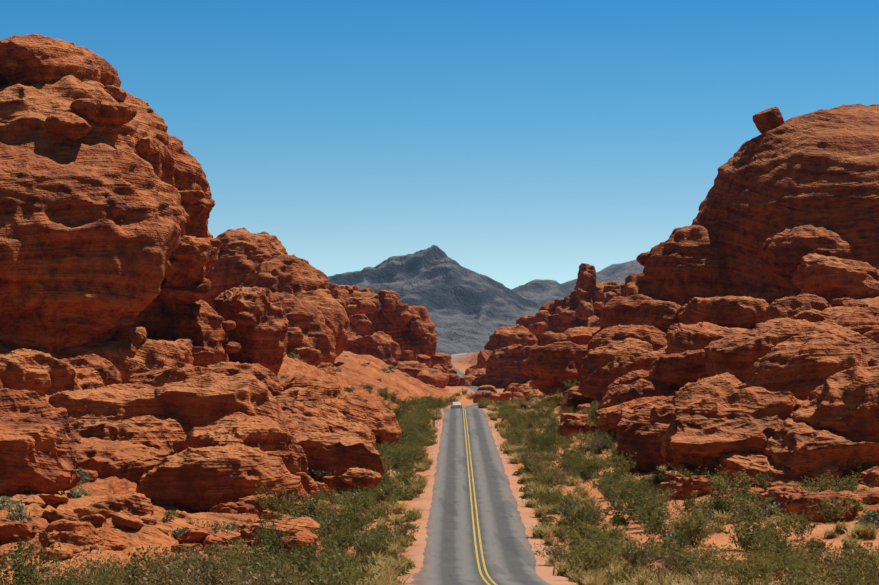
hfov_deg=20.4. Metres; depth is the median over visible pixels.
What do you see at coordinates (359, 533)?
slope shrub
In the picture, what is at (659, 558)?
creosote bush
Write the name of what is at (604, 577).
verge grass
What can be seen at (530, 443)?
creosote
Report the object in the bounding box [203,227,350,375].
rock
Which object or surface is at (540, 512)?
verge grass
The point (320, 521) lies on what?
creosote
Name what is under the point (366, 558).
creosote edge
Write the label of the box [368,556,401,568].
verge grass
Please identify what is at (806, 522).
creosote
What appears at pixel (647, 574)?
verge grass
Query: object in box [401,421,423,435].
creosote
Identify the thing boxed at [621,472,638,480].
flat grass
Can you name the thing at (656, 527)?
creosote
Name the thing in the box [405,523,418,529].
shrub
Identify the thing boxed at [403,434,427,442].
creosote edge
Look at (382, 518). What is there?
verge grass
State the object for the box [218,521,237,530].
slope shrub
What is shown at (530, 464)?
creosote edge
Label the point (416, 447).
creosote
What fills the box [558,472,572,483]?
flat grass
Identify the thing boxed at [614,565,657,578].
verge grass
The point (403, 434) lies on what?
creosote
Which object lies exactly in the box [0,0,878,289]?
sky
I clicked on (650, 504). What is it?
creosote
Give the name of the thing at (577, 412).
creosote
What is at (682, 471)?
creosote
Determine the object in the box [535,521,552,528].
shrub
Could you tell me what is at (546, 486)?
verge grass
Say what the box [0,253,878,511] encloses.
rock outcrops
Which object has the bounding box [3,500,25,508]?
slope shrub
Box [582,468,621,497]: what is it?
creosote
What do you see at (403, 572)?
shrub
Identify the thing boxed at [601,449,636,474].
creosote
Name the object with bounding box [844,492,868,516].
creosote
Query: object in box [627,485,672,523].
creosote
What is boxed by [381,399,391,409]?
creosote
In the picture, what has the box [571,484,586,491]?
flat grass
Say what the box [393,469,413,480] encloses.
creosote edge
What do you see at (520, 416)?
creosote
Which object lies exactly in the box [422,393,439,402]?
creosote
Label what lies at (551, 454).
verge grass
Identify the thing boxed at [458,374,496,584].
road centre lines
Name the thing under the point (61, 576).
dry bush
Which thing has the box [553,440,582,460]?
creosote
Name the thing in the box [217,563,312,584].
dry bush
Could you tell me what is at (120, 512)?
rocks
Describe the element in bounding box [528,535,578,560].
dry bush
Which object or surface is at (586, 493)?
flat grass
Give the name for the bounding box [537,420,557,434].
creosote
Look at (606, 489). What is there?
creosote
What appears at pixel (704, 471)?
creosote
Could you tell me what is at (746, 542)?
creosote
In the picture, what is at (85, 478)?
slope shrub
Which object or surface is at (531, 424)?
creosote
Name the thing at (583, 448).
creosote
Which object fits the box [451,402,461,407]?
white car
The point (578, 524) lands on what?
creosote edge
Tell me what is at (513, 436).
creosote edge
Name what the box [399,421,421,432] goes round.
creosote
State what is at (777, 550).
creosote
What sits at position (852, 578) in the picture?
creosote bush
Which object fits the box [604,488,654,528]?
creosote
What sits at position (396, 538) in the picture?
creosote edge
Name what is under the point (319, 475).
creosote
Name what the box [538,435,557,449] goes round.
creosote
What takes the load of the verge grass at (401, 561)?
on the terrain at (354, 373)
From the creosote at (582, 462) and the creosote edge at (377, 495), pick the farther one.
the creosote at (582, 462)
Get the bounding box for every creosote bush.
[0,532,75,584]
[83,546,164,584]
[111,578,192,584]
[131,552,193,584]
[140,549,192,577]
[154,543,212,574]
[183,551,244,583]
[187,551,237,584]
[218,539,282,573]
[223,549,278,578]
[223,549,300,584]
[245,540,322,579]
[265,552,354,584]
[275,552,380,584]
[301,536,368,584]
[312,538,365,571]
[555,533,620,578]
[566,536,628,557]
[567,539,610,564]
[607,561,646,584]
[652,538,692,567]
[657,539,711,573]
[665,541,726,578]
[670,561,706,581]
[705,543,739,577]
[707,547,776,581]
[709,569,757,584]
[729,548,785,584]
[733,552,775,583]
[739,543,783,575]
[745,560,822,584]
[750,542,809,584]
[760,556,854,584]
[770,549,818,584]
[778,547,826,577]
[796,536,868,581]
[808,543,871,584]
[810,561,878,584]
[843,534,878,584]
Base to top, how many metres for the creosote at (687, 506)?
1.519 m
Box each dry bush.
[16,560,105,584]
[100,554,147,584]
[125,555,241,584]
[126,545,217,584]
[141,542,284,584]
[172,536,248,584]
[186,514,236,532]
[214,563,288,584]
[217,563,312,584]
[240,554,342,584]
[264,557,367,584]
[374,516,422,539]
[402,434,434,445]
[410,441,428,453]
[423,415,447,426]
[516,452,541,462]
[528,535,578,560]
[529,464,567,482]
[543,465,572,482]
[579,435,610,452]
[585,429,610,448]
[601,540,663,567]
[613,479,624,493]
[631,545,701,582]
[649,467,673,484]
[653,560,671,573]
[670,555,747,584]
[689,505,720,525]
[735,502,764,521]
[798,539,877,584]
[857,542,878,584]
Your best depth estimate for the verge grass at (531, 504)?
158.87 m
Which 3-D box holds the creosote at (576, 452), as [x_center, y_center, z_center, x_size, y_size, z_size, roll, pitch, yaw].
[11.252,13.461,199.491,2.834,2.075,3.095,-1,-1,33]
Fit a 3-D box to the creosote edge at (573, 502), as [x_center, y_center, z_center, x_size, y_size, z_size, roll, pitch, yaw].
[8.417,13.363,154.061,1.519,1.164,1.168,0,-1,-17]
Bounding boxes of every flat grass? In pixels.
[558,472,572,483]
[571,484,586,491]
[575,486,591,497]
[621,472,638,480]
[642,542,667,558]
[656,464,665,472]
[668,516,687,528]
[708,508,735,524]
[709,522,727,532]
[788,547,808,558]
[824,529,844,538]
[825,519,850,532]
[826,535,865,547]
[844,522,872,538]
[856,500,869,510]
[856,522,878,539]
[865,546,878,561]
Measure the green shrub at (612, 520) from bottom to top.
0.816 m
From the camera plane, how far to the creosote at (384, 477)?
179.96 m
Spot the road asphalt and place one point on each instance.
(449, 553)
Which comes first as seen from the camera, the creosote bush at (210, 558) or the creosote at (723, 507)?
the creosote bush at (210, 558)
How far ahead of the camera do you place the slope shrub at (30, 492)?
145.33 m
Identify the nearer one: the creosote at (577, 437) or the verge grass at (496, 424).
the creosote at (577, 437)
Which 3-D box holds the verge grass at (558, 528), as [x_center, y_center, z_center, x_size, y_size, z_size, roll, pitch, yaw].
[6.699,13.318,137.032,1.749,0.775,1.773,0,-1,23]
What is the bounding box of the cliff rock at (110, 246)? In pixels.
[0,34,381,558]
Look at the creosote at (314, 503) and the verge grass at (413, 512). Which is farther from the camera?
the verge grass at (413, 512)
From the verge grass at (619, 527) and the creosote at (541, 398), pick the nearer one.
the verge grass at (619, 527)
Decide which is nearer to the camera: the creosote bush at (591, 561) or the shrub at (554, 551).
the creosote bush at (591, 561)
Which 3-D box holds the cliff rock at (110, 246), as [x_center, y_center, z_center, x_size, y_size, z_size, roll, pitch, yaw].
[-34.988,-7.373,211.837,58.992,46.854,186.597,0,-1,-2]
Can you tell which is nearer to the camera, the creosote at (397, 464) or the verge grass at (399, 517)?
the verge grass at (399, 517)
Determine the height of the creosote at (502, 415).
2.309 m
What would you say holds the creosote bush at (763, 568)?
on the terrain at (354, 373)
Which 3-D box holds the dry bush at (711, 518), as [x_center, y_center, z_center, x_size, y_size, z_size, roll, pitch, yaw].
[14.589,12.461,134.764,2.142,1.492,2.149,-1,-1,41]
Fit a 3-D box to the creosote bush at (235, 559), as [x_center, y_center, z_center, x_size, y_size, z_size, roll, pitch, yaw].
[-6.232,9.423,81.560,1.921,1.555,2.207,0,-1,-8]
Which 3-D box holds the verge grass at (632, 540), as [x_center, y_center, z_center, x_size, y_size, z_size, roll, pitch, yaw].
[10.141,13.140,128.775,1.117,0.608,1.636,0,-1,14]
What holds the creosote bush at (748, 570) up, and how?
on the terrain at (354, 373)
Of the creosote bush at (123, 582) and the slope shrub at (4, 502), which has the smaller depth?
the creosote bush at (123, 582)
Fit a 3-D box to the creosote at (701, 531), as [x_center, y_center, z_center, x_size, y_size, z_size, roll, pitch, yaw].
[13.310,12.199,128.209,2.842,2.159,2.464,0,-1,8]
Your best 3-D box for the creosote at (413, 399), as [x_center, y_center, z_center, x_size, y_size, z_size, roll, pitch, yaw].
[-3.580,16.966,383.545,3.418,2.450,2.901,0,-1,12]
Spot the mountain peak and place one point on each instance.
(469, 310)
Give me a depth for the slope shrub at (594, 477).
186.39 m
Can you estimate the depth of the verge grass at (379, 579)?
72.03 m
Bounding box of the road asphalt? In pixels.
[406,366,550,584]
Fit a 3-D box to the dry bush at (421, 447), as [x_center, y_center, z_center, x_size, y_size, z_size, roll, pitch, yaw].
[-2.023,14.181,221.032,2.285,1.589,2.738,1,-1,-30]
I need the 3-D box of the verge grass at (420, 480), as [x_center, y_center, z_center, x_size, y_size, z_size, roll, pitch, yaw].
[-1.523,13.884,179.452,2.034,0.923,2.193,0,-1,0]
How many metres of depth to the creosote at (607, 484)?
162.99 m
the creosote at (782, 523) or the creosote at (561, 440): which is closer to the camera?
the creosote at (782, 523)
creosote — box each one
[10,527,137,584]
[13,535,139,584]
[152,541,294,584]
[215,534,260,569]
[252,527,291,554]
[253,516,280,544]
[254,483,296,511]
[260,504,302,522]
[270,543,317,568]
[275,554,366,584]
[276,503,293,514]
[281,491,330,520]
[282,486,330,517]
[289,491,340,511]
[296,537,339,561]
[302,510,328,535]
[305,543,346,563]
[308,468,326,482]
[309,499,357,531]
[309,518,357,547]
[310,470,334,482]
[319,526,366,551]
[321,487,350,506]
[322,504,369,536]
[328,488,357,505]
[328,529,357,549]
[337,502,379,536]
[338,500,386,521]
[340,489,373,516]
[341,489,375,511]
[347,529,389,555]
[351,530,395,556]
[352,486,376,503]
[355,467,382,494]
[365,480,411,502]
[371,441,399,462]
[371,523,390,537]
[372,475,402,498]
[376,441,405,454]
[378,385,400,397]
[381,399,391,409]
[381,456,391,474]
[382,462,393,478]
[383,453,419,469]
[384,393,403,403]
[384,446,408,456]
[386,407,403,419]
[390,408,415,417]
[396,400,412,409]
[399,402,413,408]
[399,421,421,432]
[399,426,417,437]
[400,433,427,444]
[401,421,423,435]
[401,441,430,456]
[403,450,424,466]
[405,395,425,403]
[408,421,433,433]
[416,396,432,407]
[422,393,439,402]
[433,399,444,407]
[476,397,490,407]
[497,407,516,420]
[498,402,520,412]
[504,409,527,419]
[506,411,527,423]
[506,421,522,432]
[515,444,537,453]
[522,416,542,430]
[523,432,551,445]
[524,439,551,452]
[525,408,544,422]
[525,424,543,439]
[525,430,545,442]
[528,400,549,411]
[528,466,554,486]
[536,395,548,406]
[536,468,577,489]
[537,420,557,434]
[537,429,561,448]
[538,403,556,419]
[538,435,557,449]
[540,443,557,452]
[548,401,560,409]
[549,388,562,403]
[549,452,591,479]
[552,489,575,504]
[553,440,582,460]
[553,450,584,469]
[554,437,571,446]
[554,444,593,466]
[558,432,576,443]
[561,377,578,387]
[562,518,616,553]
[563,469,583,480]
[566,437,591,455]
[567,407,585,414]
[568,454,607,480]
[569,401,577,410]
[574,430,590,440]
[575,461,597,480]
[578,517,627,539]
[580,404,597,420]
[582,456,610,471]
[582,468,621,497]
[582,530,631,562]
[584,505,609,520]
[587,416,597,432]
[589,404,596,420]
[590,463,628,485]
[592,438,614,451]
[593,423,617,441]
[594,431,617,448]
[594,474,647,507]
[596,472,634,497]
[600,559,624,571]
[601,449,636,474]
[603,450,617,464]
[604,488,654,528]
[608,493,627,511]
[614,531,661,571]
[617,495,679,531]
[619,473,657,502]
[624,482,675,512]
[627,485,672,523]
[631,505,681,541]
[632,486,655,500]
[633,467,669,486]
[634,475,665,491]
[644,489,663,505]
[658,465,708,486]
[658,530,724,565]
[660,487,678,493]
[668,500,728,545]
[668,504,719,543]
[672,492,703,515]
[689,483,740,514]
[692,468,715,476]
[703,465,762,490]
[704,469,743,489]
[711,500,733,511]
[720,502,776,546]
[727,485,774,519]
[728,484,760,503]
[728,515,776,555]
[731,483,757,495]
[750,531,794,557]
[752,472,778,489]
[754,544,798,571]
[761,509,803,539]
[762,541,791,560]
[764,531,799,565]
[781,508,821,538]
[783,542,878,584]
[792,537,835,557]
[797,470,848,491]
[802,483,835,492]
[810,494,854,523]
[827,470,878,493]
[830,482,857,493]
[843,460,870,477]
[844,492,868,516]
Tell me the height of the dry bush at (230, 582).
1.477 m
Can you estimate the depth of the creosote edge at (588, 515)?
140.62 m
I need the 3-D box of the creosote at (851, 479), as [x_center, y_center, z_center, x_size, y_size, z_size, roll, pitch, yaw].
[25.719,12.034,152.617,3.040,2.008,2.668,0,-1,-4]
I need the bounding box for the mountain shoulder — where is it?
[512,279,571,306]
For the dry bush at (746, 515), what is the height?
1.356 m
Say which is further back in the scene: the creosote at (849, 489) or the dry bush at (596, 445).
the dry bush at (596, 445)
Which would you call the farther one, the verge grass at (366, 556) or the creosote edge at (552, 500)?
the creosote edge at (552, 500)
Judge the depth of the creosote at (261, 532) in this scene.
125.17 m
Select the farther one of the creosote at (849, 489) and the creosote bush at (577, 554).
the creosote at (849, 489)
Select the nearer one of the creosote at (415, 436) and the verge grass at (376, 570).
the verge grass at (376, 570)
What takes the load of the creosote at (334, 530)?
on the terrain at (354, 373)
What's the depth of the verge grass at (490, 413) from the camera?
320.37 m
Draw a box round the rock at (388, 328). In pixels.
[328,282,459,388]
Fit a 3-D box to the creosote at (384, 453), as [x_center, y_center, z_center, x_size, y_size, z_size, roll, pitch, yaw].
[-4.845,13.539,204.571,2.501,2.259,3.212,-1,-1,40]
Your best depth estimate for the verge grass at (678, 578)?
84.79 m
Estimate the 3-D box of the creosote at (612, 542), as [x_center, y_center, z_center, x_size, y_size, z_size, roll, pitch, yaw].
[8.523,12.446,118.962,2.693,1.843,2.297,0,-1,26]
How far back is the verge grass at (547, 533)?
135.05 m
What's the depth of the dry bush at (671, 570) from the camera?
88.23 m
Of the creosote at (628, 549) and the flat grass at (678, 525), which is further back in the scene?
the flat grass at (678, 525)
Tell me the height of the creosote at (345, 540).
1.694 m
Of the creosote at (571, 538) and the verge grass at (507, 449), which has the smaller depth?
the creosote at (571, 538)
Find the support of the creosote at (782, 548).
on the terrain at (354, 373)
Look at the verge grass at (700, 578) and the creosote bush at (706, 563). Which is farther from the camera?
the creosote bush at (706, 563)
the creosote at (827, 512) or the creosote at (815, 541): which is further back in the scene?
the creosote at (827, 512)
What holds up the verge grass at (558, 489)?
on the terrain at (354, 373)
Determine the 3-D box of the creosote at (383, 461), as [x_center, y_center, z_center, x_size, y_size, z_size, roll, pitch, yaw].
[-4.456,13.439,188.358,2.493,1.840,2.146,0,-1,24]
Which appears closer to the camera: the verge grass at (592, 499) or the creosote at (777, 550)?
the creosote at (777, 550)
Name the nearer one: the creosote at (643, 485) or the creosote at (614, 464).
the creosote at (643, 485)
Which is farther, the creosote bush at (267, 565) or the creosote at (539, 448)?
the creosote at (539, 448)
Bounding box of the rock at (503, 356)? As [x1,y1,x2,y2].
[457,263,642,391]
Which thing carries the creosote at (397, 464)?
on the terrain at (354, 373)
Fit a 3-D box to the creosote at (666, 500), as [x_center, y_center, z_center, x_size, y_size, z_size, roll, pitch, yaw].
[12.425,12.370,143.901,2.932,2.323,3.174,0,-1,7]
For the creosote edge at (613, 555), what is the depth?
114.47 m
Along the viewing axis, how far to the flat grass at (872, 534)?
128.34 m
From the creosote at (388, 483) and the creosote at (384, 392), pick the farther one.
the creosote at (384, 392)
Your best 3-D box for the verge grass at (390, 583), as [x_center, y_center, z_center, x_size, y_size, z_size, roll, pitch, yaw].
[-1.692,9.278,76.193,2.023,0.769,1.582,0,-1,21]
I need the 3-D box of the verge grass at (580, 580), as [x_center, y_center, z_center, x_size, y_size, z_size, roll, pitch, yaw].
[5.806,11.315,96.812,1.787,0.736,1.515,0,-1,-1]
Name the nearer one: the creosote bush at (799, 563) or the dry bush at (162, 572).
the dry bush at (162, 572)
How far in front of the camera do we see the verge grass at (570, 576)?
104.39 m
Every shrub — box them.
[0,496,19,510]
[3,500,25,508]
[6,508,32,520]
[21,490,39,494]
[61,487,93,498]
[76,470,89,482]
[77,467,92,479]
[164,510,178,516]
[169,527,188,537]
[203,543,222,554]
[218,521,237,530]
[287,353,299,358]
[313,519,327,535]
[337,486,358,493]
[349,531,376,545]
[363,556,382,563]
[368,558,385,566]
[389,554,406,560]
[392,566,409,575]
[396,491,414,500]
[397,546,407,553]
[401,514,416,521]
[403,559,416,569]
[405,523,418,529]
[409,490,419,497]
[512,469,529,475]
[516,477,531,484]
[519,485,531,492]
[519,492,536,499]
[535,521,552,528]
[537,514,554,522]
[546,547,565,554]
[547,505,562,514]
[555,568,569,576]
[558,500,580,516]
[558,523,573,529]
[568,572,584,582]
[582,474,600,479]
[588,449,602,454]
[607,516,630,525]
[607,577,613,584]
[608,447,616,453]
[652,527,698,544]
[691,503,723,519]
[730,507,760,520]
[760,502,782,516]
[855,509,877,525]
[858,509,878,527]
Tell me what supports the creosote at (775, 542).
on the terrain at (354, 373)
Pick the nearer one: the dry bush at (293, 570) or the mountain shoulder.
the dry bush at (293, 570)
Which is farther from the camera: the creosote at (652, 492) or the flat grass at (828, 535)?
the creosote at (652, 492)
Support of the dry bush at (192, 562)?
on the terrain at (354, 373)
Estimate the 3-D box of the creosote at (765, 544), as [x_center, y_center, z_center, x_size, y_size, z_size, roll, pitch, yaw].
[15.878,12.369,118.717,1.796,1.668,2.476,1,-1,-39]
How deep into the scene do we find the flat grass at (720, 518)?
139.74 m
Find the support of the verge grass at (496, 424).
on the terrain at (354, 373)
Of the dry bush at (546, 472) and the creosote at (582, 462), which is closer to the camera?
the dry bush at (546, 472)
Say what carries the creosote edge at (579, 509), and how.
on the terrain at (354, 373)
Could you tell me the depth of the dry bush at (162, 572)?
56.29 m
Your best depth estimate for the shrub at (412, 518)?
147.52 m
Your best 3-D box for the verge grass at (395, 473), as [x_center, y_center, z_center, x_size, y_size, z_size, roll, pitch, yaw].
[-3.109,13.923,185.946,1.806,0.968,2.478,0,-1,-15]
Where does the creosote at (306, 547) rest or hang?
on the terrain at (354, 373)
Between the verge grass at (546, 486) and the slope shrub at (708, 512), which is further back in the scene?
the verge grass at (546, 486)
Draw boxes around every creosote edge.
[343,551,371,566]
[357,486,396,505]
[367,502,393,518]
[367,525,389,535]
[370,524,403,546]
[392,478,412,493]
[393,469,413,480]
[396,462,419,477]
[397,452,422,461]
[400,455,419,467]
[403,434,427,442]
[414,426,433,436]
[490,399,503,406]
[504,433,522,440]
[507,435,528,446]
[511,433,524,441]
[520,453,541,470]
[524,481,557,503]
[526,456,545,472]
[530,463,543,472]
[533,445,555,455]
[534,451,552,462]
[540,458,555,467]
[543,487,562,500]
[544,495,557,505]
[552,525,579,543]
[561,495,585,506]
[561,503,603,521]
[561,508,584,525]
[562,519,593,536]
[566,502,597,513]
[576,507,606,525]
[577,501,603,513]
[587,531,628,549]
[599,546,629,564]
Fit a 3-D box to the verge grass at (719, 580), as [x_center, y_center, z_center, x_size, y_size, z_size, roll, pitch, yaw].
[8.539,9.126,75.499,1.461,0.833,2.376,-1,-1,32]
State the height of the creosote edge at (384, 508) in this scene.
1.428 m
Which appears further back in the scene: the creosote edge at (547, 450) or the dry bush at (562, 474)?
the creosote edge at (547, 450)
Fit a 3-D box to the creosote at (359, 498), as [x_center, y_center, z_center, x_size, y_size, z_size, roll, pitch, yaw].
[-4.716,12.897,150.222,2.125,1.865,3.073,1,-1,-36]
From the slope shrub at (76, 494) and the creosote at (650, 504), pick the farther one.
the slope shrub at (76, 494)
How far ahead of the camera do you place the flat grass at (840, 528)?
131.09 m
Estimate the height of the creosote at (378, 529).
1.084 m
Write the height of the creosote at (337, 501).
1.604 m
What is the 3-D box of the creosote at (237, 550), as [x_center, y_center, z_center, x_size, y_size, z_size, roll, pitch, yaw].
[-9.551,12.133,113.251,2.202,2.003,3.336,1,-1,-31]
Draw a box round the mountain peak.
[328,245,539,354]
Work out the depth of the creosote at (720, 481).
154.52 m
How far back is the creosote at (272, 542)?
119.97 m
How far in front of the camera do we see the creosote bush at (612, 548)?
115.36 m
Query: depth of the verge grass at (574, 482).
180.85 m
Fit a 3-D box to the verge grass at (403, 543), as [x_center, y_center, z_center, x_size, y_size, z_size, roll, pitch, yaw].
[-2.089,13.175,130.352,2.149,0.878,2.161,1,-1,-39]
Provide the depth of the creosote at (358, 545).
121.51 m
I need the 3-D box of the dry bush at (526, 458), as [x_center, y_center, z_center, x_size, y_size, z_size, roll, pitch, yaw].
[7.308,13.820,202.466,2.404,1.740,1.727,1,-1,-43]
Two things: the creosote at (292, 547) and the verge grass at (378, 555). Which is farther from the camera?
the verge grass at (378, 555)
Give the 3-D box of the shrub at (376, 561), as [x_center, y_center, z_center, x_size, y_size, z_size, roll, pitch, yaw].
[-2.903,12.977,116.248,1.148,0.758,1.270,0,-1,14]
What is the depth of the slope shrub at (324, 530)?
133.98 m
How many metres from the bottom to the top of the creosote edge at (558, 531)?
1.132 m
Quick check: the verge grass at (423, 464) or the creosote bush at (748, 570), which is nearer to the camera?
the creosote bush at (748, 570)
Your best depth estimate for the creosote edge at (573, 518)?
141.76 m
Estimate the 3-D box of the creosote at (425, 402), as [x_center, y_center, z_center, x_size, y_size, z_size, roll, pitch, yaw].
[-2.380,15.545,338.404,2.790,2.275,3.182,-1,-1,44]
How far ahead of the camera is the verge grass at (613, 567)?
106.86 m
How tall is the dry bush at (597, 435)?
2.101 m
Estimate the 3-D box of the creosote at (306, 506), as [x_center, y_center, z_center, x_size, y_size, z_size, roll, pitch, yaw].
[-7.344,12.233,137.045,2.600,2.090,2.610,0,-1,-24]
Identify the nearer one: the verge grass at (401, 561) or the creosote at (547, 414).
the verge grass at (401, 561)
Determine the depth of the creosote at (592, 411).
263.82 m
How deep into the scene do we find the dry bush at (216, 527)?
128.27 m
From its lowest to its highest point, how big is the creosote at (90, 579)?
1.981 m
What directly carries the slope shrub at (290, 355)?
on the terrain at (354, 373)
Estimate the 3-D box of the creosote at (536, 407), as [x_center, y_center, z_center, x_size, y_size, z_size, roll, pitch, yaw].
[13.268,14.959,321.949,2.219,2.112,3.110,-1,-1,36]
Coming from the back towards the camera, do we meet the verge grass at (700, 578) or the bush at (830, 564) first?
the bush at (830, 564)
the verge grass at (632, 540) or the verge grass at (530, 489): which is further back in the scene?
the verge grass at (530, 489)
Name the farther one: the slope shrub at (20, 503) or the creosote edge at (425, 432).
the creosote edge at (425, 432)
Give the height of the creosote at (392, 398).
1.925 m
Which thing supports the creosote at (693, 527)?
on the terrain at (354, 373)
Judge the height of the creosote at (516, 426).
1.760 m
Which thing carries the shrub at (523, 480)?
on the terrain at (354, 373)
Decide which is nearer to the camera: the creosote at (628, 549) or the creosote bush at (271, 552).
the creosote bush at (271, 552)
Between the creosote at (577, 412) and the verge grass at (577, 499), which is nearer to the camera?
the verge grass at (577, 499)
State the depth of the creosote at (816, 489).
150.81 m
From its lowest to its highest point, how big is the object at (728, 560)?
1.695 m
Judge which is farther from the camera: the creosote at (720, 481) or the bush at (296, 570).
the creosote at (720, 481)
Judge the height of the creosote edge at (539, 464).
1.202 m
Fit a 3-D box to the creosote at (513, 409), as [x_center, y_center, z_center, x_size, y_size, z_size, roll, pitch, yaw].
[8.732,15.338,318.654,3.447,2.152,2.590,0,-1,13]
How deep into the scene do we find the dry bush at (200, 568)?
52.28 m
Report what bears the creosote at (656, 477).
on the terrain at (354, 373)
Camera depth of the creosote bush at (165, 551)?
88.17 m
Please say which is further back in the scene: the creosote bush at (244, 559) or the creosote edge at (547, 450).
the creosote edge at (547, 450)
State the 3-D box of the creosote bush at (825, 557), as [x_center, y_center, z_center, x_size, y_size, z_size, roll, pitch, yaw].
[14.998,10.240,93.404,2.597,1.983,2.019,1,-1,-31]
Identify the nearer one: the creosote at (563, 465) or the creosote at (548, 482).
the creosote at (548, 482)
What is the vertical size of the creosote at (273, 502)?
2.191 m
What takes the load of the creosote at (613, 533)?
on the terrain at (354, 373)
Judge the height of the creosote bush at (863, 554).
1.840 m
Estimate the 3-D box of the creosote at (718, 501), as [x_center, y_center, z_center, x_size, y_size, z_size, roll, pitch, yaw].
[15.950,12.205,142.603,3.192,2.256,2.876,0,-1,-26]
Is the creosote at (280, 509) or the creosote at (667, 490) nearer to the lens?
the creosote at (280, 509)
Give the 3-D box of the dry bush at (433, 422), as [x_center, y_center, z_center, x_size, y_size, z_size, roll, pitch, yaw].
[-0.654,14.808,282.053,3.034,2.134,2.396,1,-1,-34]
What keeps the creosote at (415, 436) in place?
on the terrain at (354, 373)
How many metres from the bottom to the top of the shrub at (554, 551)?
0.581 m
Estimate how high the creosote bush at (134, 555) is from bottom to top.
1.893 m
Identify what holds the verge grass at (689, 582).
on the terrain at (354, 373)
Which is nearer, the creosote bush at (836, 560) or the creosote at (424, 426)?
the creosote bush at (836, 560)
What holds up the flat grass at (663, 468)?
on the terrain at (354, 373)
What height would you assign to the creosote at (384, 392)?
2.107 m
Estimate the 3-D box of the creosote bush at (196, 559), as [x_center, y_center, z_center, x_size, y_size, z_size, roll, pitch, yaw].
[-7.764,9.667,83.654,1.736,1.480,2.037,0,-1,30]
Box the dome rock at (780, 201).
[636,103,878,306]
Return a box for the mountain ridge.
[561,260,643,290]
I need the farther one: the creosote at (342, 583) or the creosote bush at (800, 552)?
the creosote bush at (800, 552)
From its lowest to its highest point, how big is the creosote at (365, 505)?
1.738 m
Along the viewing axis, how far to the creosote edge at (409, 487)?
168.40 m
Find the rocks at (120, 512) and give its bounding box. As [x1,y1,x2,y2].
[0,298,878,584]
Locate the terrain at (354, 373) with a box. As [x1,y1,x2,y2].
[0,295,878,584]
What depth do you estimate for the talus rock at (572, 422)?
308.95 m
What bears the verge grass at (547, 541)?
on the terrain at (354, 373)
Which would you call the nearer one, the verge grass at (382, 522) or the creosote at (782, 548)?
the creosote at (782, 548)
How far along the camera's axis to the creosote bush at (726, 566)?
92.22 m
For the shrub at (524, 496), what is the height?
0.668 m
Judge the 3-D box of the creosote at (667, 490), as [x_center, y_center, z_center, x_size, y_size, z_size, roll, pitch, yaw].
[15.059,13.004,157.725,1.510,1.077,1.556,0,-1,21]
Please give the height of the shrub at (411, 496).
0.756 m
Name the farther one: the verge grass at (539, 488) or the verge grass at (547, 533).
the verge grass at (539, 488)
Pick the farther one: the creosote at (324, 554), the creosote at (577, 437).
the creosote at (577, 437)
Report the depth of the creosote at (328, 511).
133.54 m
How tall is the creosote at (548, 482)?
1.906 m
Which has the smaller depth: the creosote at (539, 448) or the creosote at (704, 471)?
the creosote at (704, 471)
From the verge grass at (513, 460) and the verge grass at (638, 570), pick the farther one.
the verge grass at (513, 460)
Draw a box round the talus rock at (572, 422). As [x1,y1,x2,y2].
[473,382,600,436]
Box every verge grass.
[354,570,408,584]
[360,552,376,561]
[362,568,395,580]
[365,540,406,556]
[365,548,387,560]
[365,567,412,584]
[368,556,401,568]
[370,578,409,584]
[373,559,403,578]
[375,498,398,509]
[375,518,388,529]
[376,515,387,522]
[382,554,416,569]
[385,501,410,513]
[387,513,404,524]
[391,470,407,478]
[393,533,411,547]
[403,507,423,518]
[409,476,428,486]
[410,474,428,484]
[410,481,425,493]
[411,461,433,469]
[417,464,426,471]
[420,458,437,464]
[484,410,498,416]
[486,415,497,420]
[491,422,504,428]
[496,440,513,450]
[500,445,519,453]
[505,454,520,463]
[516,473,532,480]
[522,496,543,507]
[524,523,553,536]
[525,481,545,491]
[528,522,556,538]
[529,484,551,492]
[531,504,549,517]
[532,483,546,494]
[534,503,555,511]
[539,450,558,460]
[540,536,556,545]
[543,553,563,566]
[546,485,567,495]
[548,559,582,575]
[550,525,569,536]
[551,513,575,526]
[559,490,588,499]
[563,496,588,504]
[564,475,581,485]
[564,570,575,580]
[568,568,601,584]
[579,495,603,506]
[579,500,602,508]
[579,573,610,584]
[580,567,612,584]
[582,574,604,584]
[597,555,624,573]
[598,524,627,537]
[599,520,612,528]
[599,561,645,584]
[601,561,625,572]
[613,580,637,584]
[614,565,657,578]
[614,568,685,584]
[620,536,642,544]
[635,566,667,584]
[636,571,699,584]
[660,577,723,584]
[664,573,692,584]
[683,571,725,584]
[688,568,727,581]
[704,572,735,584]
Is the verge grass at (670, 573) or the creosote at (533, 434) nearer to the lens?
the verge grass at (670, 573)
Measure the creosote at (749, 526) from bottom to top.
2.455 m
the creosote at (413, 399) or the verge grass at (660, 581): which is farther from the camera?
the creosote at (413, 399)
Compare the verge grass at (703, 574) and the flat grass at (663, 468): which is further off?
the flat grass at (663, 468)
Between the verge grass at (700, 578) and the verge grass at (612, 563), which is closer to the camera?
the verge grass at (700, 578)
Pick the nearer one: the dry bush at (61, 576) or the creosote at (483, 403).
the dry bush at (61, 576)
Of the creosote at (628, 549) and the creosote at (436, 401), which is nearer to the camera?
the creosote at (628, 549)
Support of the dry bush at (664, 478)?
on the terrain at (354, 373)
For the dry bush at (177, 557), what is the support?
on the terrain at (354, 373)
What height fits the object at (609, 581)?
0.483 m
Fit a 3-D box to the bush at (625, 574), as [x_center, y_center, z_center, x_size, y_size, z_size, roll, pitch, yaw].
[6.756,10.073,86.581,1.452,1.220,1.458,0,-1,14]
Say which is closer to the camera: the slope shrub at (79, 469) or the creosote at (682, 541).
the creosote at (682, 541)
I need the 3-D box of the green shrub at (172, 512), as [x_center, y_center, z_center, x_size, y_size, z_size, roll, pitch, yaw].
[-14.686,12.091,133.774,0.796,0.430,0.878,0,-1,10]

